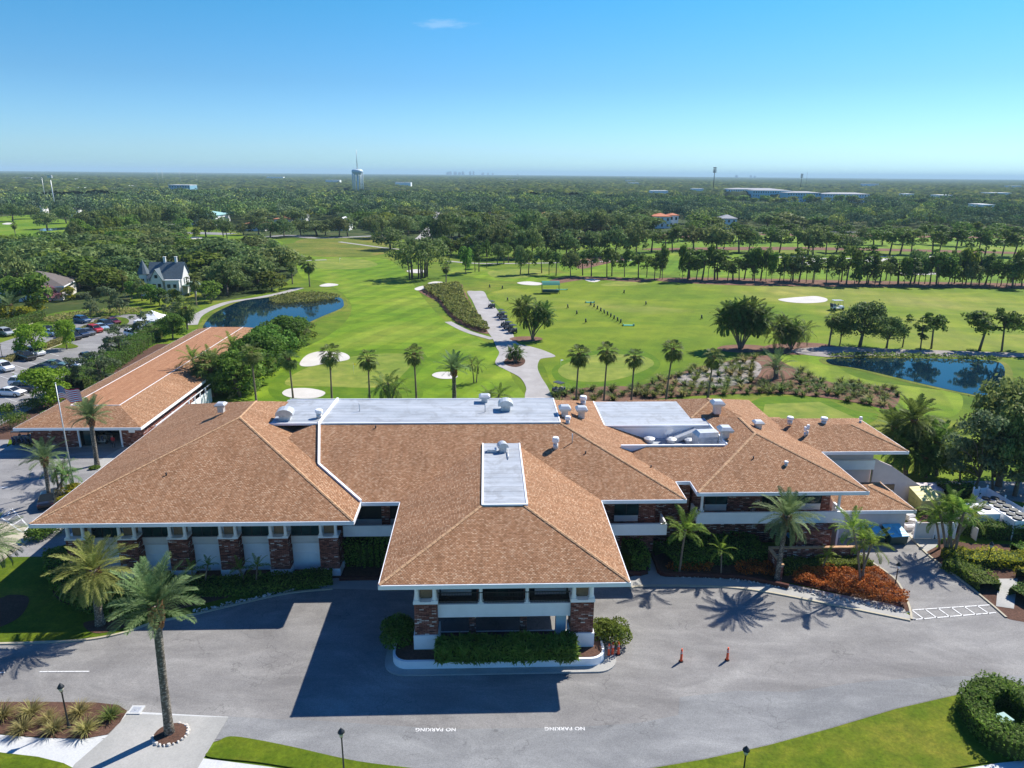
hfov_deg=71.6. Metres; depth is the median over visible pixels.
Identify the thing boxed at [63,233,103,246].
oak tree
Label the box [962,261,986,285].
oak tree
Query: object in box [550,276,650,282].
pine straw bank
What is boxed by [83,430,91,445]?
side door
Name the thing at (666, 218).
house
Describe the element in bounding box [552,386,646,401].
plant bed
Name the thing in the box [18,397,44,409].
shrub
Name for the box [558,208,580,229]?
oak tree
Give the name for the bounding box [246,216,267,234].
oak tree
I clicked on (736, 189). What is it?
apartment block
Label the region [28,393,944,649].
clubhouse
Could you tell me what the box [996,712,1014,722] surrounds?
utility box
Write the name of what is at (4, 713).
grass tussock
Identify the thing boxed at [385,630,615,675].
porch planter
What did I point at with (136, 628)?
kerb
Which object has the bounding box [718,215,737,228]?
house
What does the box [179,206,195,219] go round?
oak tree
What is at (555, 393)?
grass tussock
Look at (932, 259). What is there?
pine tree
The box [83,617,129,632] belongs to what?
plant bed
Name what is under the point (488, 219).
oak tree
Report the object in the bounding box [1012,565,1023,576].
shrub band
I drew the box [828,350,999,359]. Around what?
reeds
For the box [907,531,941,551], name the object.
service yard
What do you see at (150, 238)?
oak tree
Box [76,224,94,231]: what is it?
leafy tree
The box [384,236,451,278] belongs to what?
banyan tree
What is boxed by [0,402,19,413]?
shrub
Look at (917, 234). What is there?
pine tree
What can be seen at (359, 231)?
woodland floor
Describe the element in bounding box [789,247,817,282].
pine tree
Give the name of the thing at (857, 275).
leafy tree
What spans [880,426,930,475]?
date palm
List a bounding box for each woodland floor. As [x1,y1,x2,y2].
[0,208,1023,242]
[0,263,297,321]
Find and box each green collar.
[268,349,426,400]
[552,349,659,388]
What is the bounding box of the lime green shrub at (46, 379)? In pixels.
[13,366,73,406]
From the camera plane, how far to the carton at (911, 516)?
77.49 m
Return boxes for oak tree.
[0,203,24,220]
[0,237,33,247]
[0,245,21,258]
[0,248,38,283]
[1,238,65,259]
[1,241,25,258]
[14,236,50,240]
[18,204,43,216]
[25,252,67,271]
[30,210,59,228]
[36,231,67,239]
[50,205,75,222]
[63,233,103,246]
[64,220,84,238]
[66,244,147,262]
[68,211,92,224]
[69,232,107,240]
[72,210,103,223]
[77,241,133,249]
[89,207,121,218]
[89,217,104,228]
[89,234,123,242]
[93,255,150,273]
[102,205,130,216]
[104,268,138,289]
[123,222,172,230]
[124,233,138,238]
[126,231,147,236]
[129,205,154,224]
[130,278,148,300]
[131,243,153,249]
[136,239,175,249]
[137,203,161,223]
[137,235,173,247]
[141,220,186,232]
[141,242,189,261]
[142,227,177,236]
[147,232,189,239]
[149,203,172,220]
[150,230,189,236]
[153,206,177,225]
[164,204,187,221]
[171,257,215,273]
[175,238,252,264]
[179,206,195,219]
[181,237,245,250]
[182,204,201,217]
[187,205,217,219]
[192,218,216,236]
[197,263,245,286]
[203,258,245,295]
[208,243,257,259]
[209,259,260,286]
[212,216,231,236]
[215,221,234,237]
[218,274,255,291]
[226,253,250,260]
[231,254,274,286]
[235,222,252,234]
[239,234,269,246]
[242,208,275,219]
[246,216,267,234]
[247,233,274,247]
[251,246,305,272]
[254,261,279,283]
[258,220,282,236]
[259,239,287,254]
[272,216,295,237]
[273,323,310,339]
[279,208,308,219]
[290,218,309,235]
[300,220,330,235]
[316,219,332,234]
[328,216,349,236]
[338,213,358,220]
[341,217,357,235]
[362,214,385,232]
[370,208,400,217]
[370,216,391,231]
[370,227,408,249]
[386,215,416,225]
[390,216,411,232]
[397,206,420,215]
[400,221,419,234]
[410,214,427,230]
[410,220,424,232]
[419,214,443,241]
[430,212,454,238]
[436,211,464,219]
[442,211,465,240]
[454,216,473,229]
[459,216,489,234]
[460,234,487,256]
[471,226,494,256]
[475,212,497,228]
[486,225,516,258]
[489,242,504,264]
[494,213,513,221]
[494,215,506,222]
[497,220,514,224]
[504,225,525,257]
[511,229,532,249]
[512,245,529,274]
[513,209,533,226]
[522,223,545,255]
[523,211,548,228]
[535,224,559,250]
[540,212,560,216]
[540,231,570,252]
[542,212,566,233]
[544,210,560,215]
[553,230,580,255]
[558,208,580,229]
[561,250,580,276]
[564,229,589,251]
[571,209,596,234]
[580,230,606,248]
[588,207,609,232]
[592,217,612,231]
[593,230,614,249]
[600,224,631,250]
[606,210,630,219]
[611,213,632,229]
[620,228,641,249]
[624,222,651,254]
[626,213,653,228]
[633,208,661,214]
[654,251,668,278]
[680,224,705,247]
[702,223,734,249]
[702,237,727,247]
[739,227,762,251]
[751,211,784,225]
[763,246,773,280]
[765,211,804,229]
[777,257,805,280]
[788,256,797,280]
[792,224,826,254]
[793,218,815,228]
[803,230,828,254]
[828,299,890,346]
[830,255,847,282]
[832,313,853,345]
[833,234,866,249]
[854,225,871,244]
[859,261,884,283]
[869,316,908,347]
[885,255,898,283]
[908,249,933,282]
[913,252,930,284]
[933,266,944,283]
[951,251,962,284]
[951,373,1023,486]
[960,261,969,283]
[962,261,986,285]
[979,254,1000,284]
[979,414,1023,496]
[993,376,1023,417]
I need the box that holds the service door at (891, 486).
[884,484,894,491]
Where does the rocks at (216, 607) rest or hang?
on the plant bed at (211, 573)
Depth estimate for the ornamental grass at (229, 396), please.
117.20 m
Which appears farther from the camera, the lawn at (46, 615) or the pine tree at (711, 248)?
the pine tree at (711, 248)
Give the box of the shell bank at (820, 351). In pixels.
[791,347,1023,356]
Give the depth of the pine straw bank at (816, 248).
366.25 m
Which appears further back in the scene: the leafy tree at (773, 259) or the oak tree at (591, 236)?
the oak tree at (591, 236)
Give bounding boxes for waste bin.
[859,524,885,543]
[882,523,908,544]
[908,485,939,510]
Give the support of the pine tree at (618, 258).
on the fairway at (472, 271)
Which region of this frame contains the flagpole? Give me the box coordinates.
[54,382,73,479]
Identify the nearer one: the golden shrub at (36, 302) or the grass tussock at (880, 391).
the grass tussock at (880, 391)
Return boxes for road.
[0,521,1023,767]
[188,232,235,234]
[215,675,1023,767]
[264,235,369,237]
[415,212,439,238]
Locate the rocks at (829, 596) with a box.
[678,576,909,612]
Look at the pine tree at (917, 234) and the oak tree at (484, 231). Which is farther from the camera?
the pine tree at (917, 234)
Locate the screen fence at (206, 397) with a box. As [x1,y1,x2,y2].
[155,384,211,426]
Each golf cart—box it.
[10,430,26,444]
[19,431,30,444]
[96,430,113,443]
[488,300,494,307]
[496,309,504,315]
[499,311,506,319]
[501,318,508,325]
[504,321,512,328]
[508,324,516,332]
[551,381,565,391]
[830,299,843,309]
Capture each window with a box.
[91,527,121,536]
[141,527,171,536]
[191,526,218,535]
[241,526,268,535]
[291,525,318,534]
[485,588,521,596]
[614,504,638,514]
[704,496,727,503]
[761,496,776,505]
[797,495,821,502]
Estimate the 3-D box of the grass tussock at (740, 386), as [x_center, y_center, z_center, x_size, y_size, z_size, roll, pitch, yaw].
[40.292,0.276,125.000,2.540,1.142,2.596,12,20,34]
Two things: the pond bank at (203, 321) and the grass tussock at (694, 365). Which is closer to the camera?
the grass tussock at (694, 365)
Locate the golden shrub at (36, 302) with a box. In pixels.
[23,298,47,311]
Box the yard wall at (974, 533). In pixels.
[938,504,978,540]
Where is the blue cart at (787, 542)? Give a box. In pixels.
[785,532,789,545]
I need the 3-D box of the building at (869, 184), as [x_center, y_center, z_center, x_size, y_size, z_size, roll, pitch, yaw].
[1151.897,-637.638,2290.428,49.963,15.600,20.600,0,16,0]
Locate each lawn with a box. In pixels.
[0,557,319,641]
[0,752,71,767]
[206,736,408,767]
[487,280,1023,389]
[655,685,1022,767]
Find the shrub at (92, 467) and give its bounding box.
[88,465,100,469]
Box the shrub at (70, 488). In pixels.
[60,482,80,494]
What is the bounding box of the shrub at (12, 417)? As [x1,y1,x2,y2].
[0,410,29,426]
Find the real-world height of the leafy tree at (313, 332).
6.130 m
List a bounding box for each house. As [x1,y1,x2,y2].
[0,271,76,301]
[137,256,200,295]
[191,211,229,224]
[274,216,292,224]
[652,213,671,228]
[666,213,679,227]
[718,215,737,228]
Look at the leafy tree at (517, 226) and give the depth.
389.64 m
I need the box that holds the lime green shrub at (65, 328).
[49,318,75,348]
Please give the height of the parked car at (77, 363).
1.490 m
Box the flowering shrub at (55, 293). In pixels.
[41,285,60,300]
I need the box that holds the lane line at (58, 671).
[0,671,88,672]
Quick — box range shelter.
[541,281,559,293]
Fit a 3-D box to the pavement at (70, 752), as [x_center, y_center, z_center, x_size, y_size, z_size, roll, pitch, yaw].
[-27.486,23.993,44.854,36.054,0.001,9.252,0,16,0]
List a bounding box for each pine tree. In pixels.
[434,238,453,255]
[471,243,485,271]
[472,241,481,264]
[481,239,490,267]
[498,243,509,263]
[504,237,513,262]
[522,250,536,273]
[532,248,549,272]
[543,250,553,265]
[549,252,563,275]
[574,250,592,275]
[581,248,601,275]
[599,247,616,277]
[601,251,622,275]
[619,249,632,276]
[628,252,647,277]
[639,255,654,277]
[645,229,665,251]
[650,251,663,278]
[654,230,671,244]
[659,242,669,279]
[663,227,685,252]
[668,223,683,241]
[684,220,703,231]
[684,248,701,280]
[689,258,704,280]
[691,249,716,279]
[698,235,725,244]
[706,243,715,275]
[706,249,731,279]
[712,256,726,279]
[721,260,737,280]
[726,226,756,252]
[726,258,744,280]
[728,222,745,242]
[734,257,749,279]
[739,252,751,279]
[740,224,760,234]
[744,247,761,279]
[755,250,770,280]
[756,225,775,241]
[760,229,783,251]
[768,229,792,252]
[770,217,786,231]
[775,260,789,282]
[776,223,801,237]
[778,252,792,282]
[786,228,807,253]
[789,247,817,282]
[804,254,812,282]
[806,223,825,229]
[807,256,824,282]
[810,262,822,282]
[815,232,839,254]
[821,255,839,283]
[823,225,833,231]
[825,234,847,252]
[834,224,854,236]
[837,245,850,281]
[838,245,863,283]
[859,228,886,250]
[862,245,881,283]
[869,225,896,244]
[870,253,884,283]
[872,260,895,284]
[878,228,906,254]
[887,228,914,253]
[893,258,914,283]
[901,229,925,251]
[901,314,920,347]
[907,257,923,285]
[912,318,937,349]
[917,312,949,348]
[918,222,933,242]
[920,229,949,253]
[928,249,959,285]
[929,258,943,283]
[931,224,949,234]
[931,232,952,250]
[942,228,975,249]
[951,221,975,245]
[952,250,969,283]
[960,310,1005,350]
[969,234,992,247]
[970,221,984,245]
[972,245,996,284]
[973,227,1005,254]
[986,260,999,285]
[987,223,1012,239]
[987,307,1023,351]
[993,228,1023,255]
[995,259,1005,286]
[999,266,1006,285]
[1001,233,1023,256]
[1001,259,1016,286]
[1002,258,1023,287]
[1007,226,1023,235]
[1016,324,1023,332]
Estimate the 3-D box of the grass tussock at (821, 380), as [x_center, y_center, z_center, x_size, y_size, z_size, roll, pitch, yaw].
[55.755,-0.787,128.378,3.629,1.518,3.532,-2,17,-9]
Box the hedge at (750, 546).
[653,530,767,571]
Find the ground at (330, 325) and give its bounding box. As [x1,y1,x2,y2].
[0,171,1023,767]
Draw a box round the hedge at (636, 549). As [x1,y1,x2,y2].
[621,536,650,570]
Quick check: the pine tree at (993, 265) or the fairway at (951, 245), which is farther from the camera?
the fairway at (951, 245)
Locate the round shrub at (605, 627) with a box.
[593,616,632,645]
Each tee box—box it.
[751,396,877,423]
[763,402,854,417]
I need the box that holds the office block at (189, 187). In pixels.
[168,185,196,189]
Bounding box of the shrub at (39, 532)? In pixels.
[23,528,52,540]
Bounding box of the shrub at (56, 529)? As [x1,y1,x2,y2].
[41,528,64,533]
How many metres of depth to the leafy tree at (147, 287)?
199.58 m
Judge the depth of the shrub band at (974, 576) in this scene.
66.12 m
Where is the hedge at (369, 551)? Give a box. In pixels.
[341,536,390,567]
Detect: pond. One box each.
[37,227,65,230]
[203,295,343,327]
[826,358,1004,395]
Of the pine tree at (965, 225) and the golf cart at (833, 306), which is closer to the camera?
the golf cart at (833, 306)
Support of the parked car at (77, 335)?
on the car park at (19, 494)
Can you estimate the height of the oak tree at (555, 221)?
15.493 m
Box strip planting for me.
[423,281,489,328]
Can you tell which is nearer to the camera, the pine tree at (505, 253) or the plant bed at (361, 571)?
the plant bed at (361, 571)
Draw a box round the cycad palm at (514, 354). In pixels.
[502,343,526,361]
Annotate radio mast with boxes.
[47,175,54,201]
[713,167,716,187]
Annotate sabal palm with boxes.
[10,222,17,233]
[117,269,127,292]
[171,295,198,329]
[185,272,201,304]
[187,350,225,396]
[286,262,295,283]
[300,256,317,286]
[441,263,450,281]
[823,310,841,345]
[885,255,891,279]
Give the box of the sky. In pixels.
[0,0,1023,178]
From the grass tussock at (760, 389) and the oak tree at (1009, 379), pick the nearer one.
the oak tree at (1009, 379)
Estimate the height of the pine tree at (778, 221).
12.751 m
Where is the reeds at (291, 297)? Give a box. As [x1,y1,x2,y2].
[269,290,339,302]
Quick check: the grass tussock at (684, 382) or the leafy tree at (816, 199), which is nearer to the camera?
the grass tussock at (684, 382)
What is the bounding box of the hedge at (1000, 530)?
[957,514,1023,541]
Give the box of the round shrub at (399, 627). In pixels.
[379,612,414,649]
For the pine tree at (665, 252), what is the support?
on the pine straw bank at (774, 282)
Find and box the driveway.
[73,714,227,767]
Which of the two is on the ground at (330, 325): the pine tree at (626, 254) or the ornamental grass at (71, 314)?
the ornamental grass at (71, 314)
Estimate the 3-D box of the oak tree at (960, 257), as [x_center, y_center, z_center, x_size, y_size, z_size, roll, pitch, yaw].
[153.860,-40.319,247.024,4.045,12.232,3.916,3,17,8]
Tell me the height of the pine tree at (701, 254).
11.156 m
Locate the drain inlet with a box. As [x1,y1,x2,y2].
[127,705,144,714]
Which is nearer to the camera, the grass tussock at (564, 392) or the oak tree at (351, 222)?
the grass tussock at (564, 392)
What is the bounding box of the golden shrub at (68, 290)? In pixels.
[60,286,75,300]
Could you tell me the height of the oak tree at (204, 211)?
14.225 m
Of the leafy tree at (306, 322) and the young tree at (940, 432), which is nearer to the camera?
the young tree at (940, 432)
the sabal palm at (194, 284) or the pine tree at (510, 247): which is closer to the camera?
the sabal palm at (194, 284)
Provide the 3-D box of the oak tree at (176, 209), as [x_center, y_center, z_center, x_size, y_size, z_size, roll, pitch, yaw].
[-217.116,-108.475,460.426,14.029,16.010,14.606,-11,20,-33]
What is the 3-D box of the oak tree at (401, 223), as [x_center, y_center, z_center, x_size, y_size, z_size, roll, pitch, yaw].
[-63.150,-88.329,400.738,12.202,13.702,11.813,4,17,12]
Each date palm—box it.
[0,291,31,319]
[0,511,32,568]
[17,436,66,492]
[40,531,137,626]
[65,393,111,464]
[103,550,204,735]
[434,349,472,397]
[750,486,825,581]
[756,347,798,381]
[870,403,910,461]
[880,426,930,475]
[882,393,949,472]
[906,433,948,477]
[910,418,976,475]
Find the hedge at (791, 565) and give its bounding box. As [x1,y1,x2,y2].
[782,553,873,575]
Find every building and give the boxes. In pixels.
[325,180,340,181]
[395,182,411,185]
[649,190,667,193]
[690,188,703,190]
[860,184,878,185]
[968,203,994,206]
[981,192,1009,194]
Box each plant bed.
[0,344,167,439]
[0,595,28,626]
[0,702,126,738]
[47,566,339,610]
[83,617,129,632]
[341,564,382,575]
[419,284,488,333]
[504,357,524,366]
[510,336,541,341]
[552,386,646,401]
[635,355,899,408]
[655,553,911,610]
[677,360,761,386]
[717,344,763,352]
[762,342,835,354]
[919,508,960,532]
[927,541,1023,621]
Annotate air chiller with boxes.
[964,503,1000,520]
[976,496,1023,539]
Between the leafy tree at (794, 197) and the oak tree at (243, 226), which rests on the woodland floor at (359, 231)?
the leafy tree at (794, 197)
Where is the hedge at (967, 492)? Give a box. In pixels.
[936,479,980,501]
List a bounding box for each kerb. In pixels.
[0,587,332,644]
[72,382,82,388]
[629,584,910,620]
[873,563,912,618]
[908,534,1006,616]
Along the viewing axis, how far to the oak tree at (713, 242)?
351.67 m
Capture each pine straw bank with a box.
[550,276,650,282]
[574,256,623,268]
[644,247,1016,253]
[649,278,1023,287]
[761,234,1022,238]
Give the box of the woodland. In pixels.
[0,171,1023,228]
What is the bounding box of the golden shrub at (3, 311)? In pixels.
[0,305,14,319]
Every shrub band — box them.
[940,544,1023,568]
[940,554,1001,590]
[1007,581,1023,594]
[1009,540,1023,550]
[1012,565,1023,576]
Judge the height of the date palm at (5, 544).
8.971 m
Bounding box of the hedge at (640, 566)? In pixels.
[628,557,646,570]
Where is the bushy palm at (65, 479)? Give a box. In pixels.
[39,455,82,488]
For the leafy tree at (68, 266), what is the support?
on the woodland floor at (66, 304)
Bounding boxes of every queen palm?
[174,344,216,383]
[195,344,234,391]
[214,331,241,349]
[367,368,411,398]
[461,356,487,382]
[479,382,512,397]
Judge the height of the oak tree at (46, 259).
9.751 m
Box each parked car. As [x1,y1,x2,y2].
[0,326,13,336]
[0,359,14,372]
[0,386,27,396]
[7,375,17,385]
[11,380,40,392]
[13,347,34,354]
[16,349,36,361]
[27,346,45,356]
[29,363,56,369]
[37,488,60,509]
[42,359,67,365]
[45,328,54,336]
[67,360,80,366]
[70,330,81,340]
[73,314,90,323]
[73,328,89,336]
[78,351,92,360]
[83,327,95,334]
[86,323,102,331]
[95,323,109,328]
[97,319,113,326]
[107,317,121,323]
[123,328,136,335]
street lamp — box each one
[57,683,71,728]
[338,728,344,767]
[742,745,749,767]
[893,562,900,593]
[988,541,993,557]
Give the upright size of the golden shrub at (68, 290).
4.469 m
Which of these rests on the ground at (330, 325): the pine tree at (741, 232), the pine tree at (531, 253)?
the pine tree at (741, 232)
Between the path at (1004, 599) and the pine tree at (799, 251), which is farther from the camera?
the pine tree at (799, 251)
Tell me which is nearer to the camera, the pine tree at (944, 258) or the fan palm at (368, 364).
the fan palm at (368, 364)
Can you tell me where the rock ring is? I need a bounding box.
[151,721,189,746]
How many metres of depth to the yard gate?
73.47 m
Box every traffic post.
[616,642,620,655]
[679,648,682,662]
[725,647,729,661]
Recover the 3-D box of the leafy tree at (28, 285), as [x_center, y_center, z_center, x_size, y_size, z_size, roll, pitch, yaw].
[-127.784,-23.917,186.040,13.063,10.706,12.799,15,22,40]
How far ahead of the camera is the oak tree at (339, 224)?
410.26 m
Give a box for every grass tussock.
[0,699,21,724]
[3,713,42,739]
[12,694,48,718]
[31,705,60,722]
[35,712,71,735]
[60,696,98,720]
[66,712,105,739]
[91,701,126,724]
[551,389,562,396]
[558,388,572,394]
[566,384,577,391]
[568,394,580,400]
[578,386,586,393]
[583,383,600,389]
[587,391,601,400]
[592,388,607,394]
[601,383,620,391]
[605,391,620,400]
[618,389,630,394]
[626,383,637,390]
[630,385,641,394]
[631,382,644,387]
[638,388,653,396]
[647,389,662,396]
[648,377,659,383]
[650,382,664,389]
[653,372,664,379]
[658,376,669,382]
[658,386,669,393]
[666,383,677,390]
[669,377,679,383]
[673,371,686,376]
[676,387,690,396]
[679,379,689,385]
[686,362,699,369]
[687,381,699,389]
[690,375,702,380]
[691,367,703,376]
[701,366,709,372]
[705,383,721,390]
[713,369,724,375]
[717,382,733,388]
[718,387,730,394]
[723,375,736,381]
[724,360,735,365]
[724,367,737,375]
[733,369,744,375]
[733,376,746,383]
[734,365,747,370]
[737,382,747,388]
[739,355,750,362]
[743,370,754,376]
[743,388,753,393]
[744,364,758,371]
[747,375,757,381]
[750,353,758,358]
[754,386,767,392]
[755,377,769,383]
[756,380,770,389]
[764,385,776,392]
[771,381,790,386]
[773,383,789,391]
[787,382,796,389]
[790,388,800,393]
[791,369,803,378]
[795,365,808,371]
[795,376,806,382]
[796,387,809,395]
[801,373,812,380]
[803,368,818,376]
[808,382,823,389]
[813,375,828,383]
[819,385,834,393]
[829,385,845,395]
[830,380,840,389]
[835,375,845,382]
[836,383,849,392]
[843,395,854,400]
[845,376,857,383]
[846,382,860,390]
[847,388,861,396]
[852,378,869,385]
[855,389,864,395]
[861,387,873,393]
[861,391,877,399]
[864,396,875,403]
[871,383,883,391]
[873,398,890,405]
[876,394,888,400]
[877,387,887,394]
[882,392,894,397]
[887,382,900,389]
[891,390,904,395]
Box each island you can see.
[50,343,77,347]
[115,317,128,324]
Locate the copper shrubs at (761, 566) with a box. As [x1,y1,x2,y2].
[734,558,774,575]
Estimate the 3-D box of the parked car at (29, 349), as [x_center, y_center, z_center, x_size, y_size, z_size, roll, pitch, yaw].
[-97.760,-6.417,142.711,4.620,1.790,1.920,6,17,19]
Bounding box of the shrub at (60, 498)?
[56,494,66,501]
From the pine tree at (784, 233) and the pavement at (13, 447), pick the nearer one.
the pavement at (13, 447)
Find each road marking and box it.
[415,728,455,730]
[545,727,584,730]
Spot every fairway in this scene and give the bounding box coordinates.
[0,215,68,237]
[189,234,282,245]
[225,257,524,401]
[294,237,396,256]
[442,266,658,281]
[559,253,1023,281]
[585,234,1023,251]
[780,354,962,418]
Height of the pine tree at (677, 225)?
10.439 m
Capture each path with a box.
[188,288,302,324]
[341,242,403,249]
[446,321,492,338]
[451,260,629,263]
[467,291,554,397]
[996,579,1017,608]
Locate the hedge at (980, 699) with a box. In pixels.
[954,669,1023,760]
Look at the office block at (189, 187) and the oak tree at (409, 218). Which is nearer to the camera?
the oak tree at (409, 218)
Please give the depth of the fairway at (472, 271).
263.78 m
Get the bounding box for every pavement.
[0,520,31,560]
[0,711,273,767]
[2,433,30,449]
[93,447,127,469]
[318,578,413,590]
[629,574,915,618]
[648,558,657,577]
[971,760,1023,767]
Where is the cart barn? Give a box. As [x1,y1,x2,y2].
[13,327,251,446]
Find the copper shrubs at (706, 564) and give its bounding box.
[665,560,713,571]
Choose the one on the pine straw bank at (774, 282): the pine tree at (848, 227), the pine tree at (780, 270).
the pine tree at (780, 270)
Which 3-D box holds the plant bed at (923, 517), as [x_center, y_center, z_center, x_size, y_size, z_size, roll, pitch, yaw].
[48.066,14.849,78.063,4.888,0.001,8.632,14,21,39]
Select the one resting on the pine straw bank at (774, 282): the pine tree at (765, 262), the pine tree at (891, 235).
the pine tree at (765, 262)
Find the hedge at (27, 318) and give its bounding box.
[0,310,46,334]
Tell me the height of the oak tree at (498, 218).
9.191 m
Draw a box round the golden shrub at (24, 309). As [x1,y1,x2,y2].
[13,305,34,316]
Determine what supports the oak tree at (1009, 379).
on the ground at (330, 325)
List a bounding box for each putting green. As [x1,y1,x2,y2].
[285,353,410,387]
[309,258,377,268]
[488,269,549,277]
[558,354,653,381]
[600,281,651,285]
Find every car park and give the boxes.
[0,314,138,544]
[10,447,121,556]
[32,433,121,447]
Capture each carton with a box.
[904,522,913,530]
[905,514,915,520]
[908,517,916,523]
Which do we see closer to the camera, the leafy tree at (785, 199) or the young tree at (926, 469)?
the young tree at (926, 469)
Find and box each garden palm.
[661,503,710,571]
[707,533,736,572]
[815,543,839,571]
[828,505,894,585]
[916,484,996,549]
[919,504,950,548]
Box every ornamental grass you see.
[0,336,69,361]
[43,306,142,321]
[78,316,109,327]
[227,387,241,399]
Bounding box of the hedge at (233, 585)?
[129,566,332,597]
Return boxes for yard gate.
[913,521,957,538]
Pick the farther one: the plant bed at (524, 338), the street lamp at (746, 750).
the plant bed at (524, 338)
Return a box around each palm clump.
[507,294,557,339]
[709,295,777,348]
[763,311,818,349]
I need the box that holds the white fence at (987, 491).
[972,485,1023,512]
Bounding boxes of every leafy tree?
[0,271,56,307]
[1,234,24,243]
[9,233,51,240]
[27,249,67,268]
[35,240,77,252]
[43,255,96,289]
[66,218,85,234]
[73,266,126,293]
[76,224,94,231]
[80,239,125,248]
[90,228,123,235]
[94,215,113,228]
[101,230,132,237]
[108,238,142,247]
[109,216,124,227]
[119,216,139,225]
[120,228,149,235]
[122,214,140,225]
[122,281,136,299]
[138,284,157,302]
[148,287,168,305]
[155,313,187,338]
[166,288,182,303]
[167,238,204,254]
[168,232,189,237]
[169,238,200,248]
[171,218,193,228]
[177,250,226,275]
[190,227,200,238]
[196,280,222,301]
[206,349,265,396]
[216,362,263,394]
[227,342,276,377]
[228,333,286,380]
[248,323,300,355]
[253,270,287,290]
[256,315,305,350]
[259,332,285,365]
[262,320,309,358]
[271,315,313,346]
[307,322,320,339]
[349,211,372,219]
[370,212,395,216]
[417,211,436,216]
[437,236,451,253]
[446,238,458,254]
[457,233,476,251]
[458,246,473,273]
[468,211,483,216]
[505,224,528,230]
[637,216,661,228]
[649,217,666,229]
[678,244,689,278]
[685,213,714,227]
[707,217,725,224]
[724,196,737,201]
[735,195,749,201]
[745,247,765,280]
[749,198,757,202]
[759,195,771,201]
[767,252,778,281]
[769,197,780,202]
[778,197,791,202]
[789,196,798,200]
[802,194,815,203]
[807,215,829,226]
[810,197,822,202]
[833,195,844,200]
[844,195,858,201]
[849,259,863,283]
[900,256,913,285]
[938,262,962,284]
[941,438,979,481]
[958,247,982,283]
[1004,273,1023,285]
[1008,248,1023,287]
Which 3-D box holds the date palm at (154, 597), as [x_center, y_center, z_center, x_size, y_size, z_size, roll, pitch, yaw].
[-22.253,17.296,45.475,5.999,13.006,5.866,-9,19,-30]
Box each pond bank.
[198,294,347,328]
[819,357,1012,395]
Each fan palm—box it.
[238,343,263,400]
[277,349,299,398]
[319,343,340,398]
[357,349,379,398]
[403,343,424,397]
[566,344,591,399]
[597,341,619,400]
[623,348,645,399]
[660,339,684,398]
[701,347,724,397]
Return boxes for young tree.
[51,357,81,388]
[78,349,121,381]
[79,291,100,319]
[96,286,119,314]
[98,323,130,351]
[107,288,128,315]
[127,310,153,331]
[158,294,175,314]
[941,409,1010,487]
[978,415,1023,490]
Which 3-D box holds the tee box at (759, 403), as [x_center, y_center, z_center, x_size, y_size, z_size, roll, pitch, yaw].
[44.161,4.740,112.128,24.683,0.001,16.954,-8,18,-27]
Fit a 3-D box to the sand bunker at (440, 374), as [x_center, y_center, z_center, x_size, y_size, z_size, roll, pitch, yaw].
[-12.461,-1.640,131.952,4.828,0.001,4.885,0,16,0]
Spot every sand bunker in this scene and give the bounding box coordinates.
[282,388,324,397]
[300,351,349,365]
[320,283,337,286]
[407,269,423,272]
[415,286,423,289]
[432,372,457,378]
[518,281,540,284]
[585,279,599,281]
[778,296,827,302]
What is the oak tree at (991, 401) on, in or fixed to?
on the ground at (330, 325)
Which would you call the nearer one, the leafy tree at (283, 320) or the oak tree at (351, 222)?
the leafy tree at (283, 320)
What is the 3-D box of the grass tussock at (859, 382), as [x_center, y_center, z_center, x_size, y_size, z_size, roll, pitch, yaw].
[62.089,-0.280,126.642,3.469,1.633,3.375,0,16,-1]
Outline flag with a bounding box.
[57,386,81,402]
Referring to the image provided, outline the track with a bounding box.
[932,481,1023,501]
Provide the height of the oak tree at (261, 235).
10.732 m
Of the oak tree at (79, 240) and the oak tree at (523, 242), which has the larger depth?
the oak tree at (523, 242)
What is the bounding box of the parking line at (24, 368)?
[0,334,97,401]
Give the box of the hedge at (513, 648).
[432,629,581,666]
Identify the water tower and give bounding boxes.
[352,151,363,190]
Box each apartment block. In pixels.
[723,188,771,191]
[747,189,790,200]
[780,191,820,201]
[820,192,869,202]
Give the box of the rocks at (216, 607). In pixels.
[193,588,294,611]
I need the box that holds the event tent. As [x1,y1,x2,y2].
[133,310,165,328]
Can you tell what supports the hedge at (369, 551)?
on the plant bed at (361, 571)
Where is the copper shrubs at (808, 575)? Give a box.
[792,563,910,602]
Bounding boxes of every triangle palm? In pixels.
[178,558,204,580]
[197,555,218,580]
[228,555,251,579]
[245,553,270,579]
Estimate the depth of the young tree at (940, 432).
87.52 m
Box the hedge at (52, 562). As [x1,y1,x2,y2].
[41,544,151,618]
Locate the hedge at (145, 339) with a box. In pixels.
[56,319,175,389]
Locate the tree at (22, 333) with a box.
[11,323,49,351]
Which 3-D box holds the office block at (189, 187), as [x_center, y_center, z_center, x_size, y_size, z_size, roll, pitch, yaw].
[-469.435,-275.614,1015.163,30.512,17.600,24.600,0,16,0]
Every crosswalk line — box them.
[1,508,28,532]
[912,604,995,619]

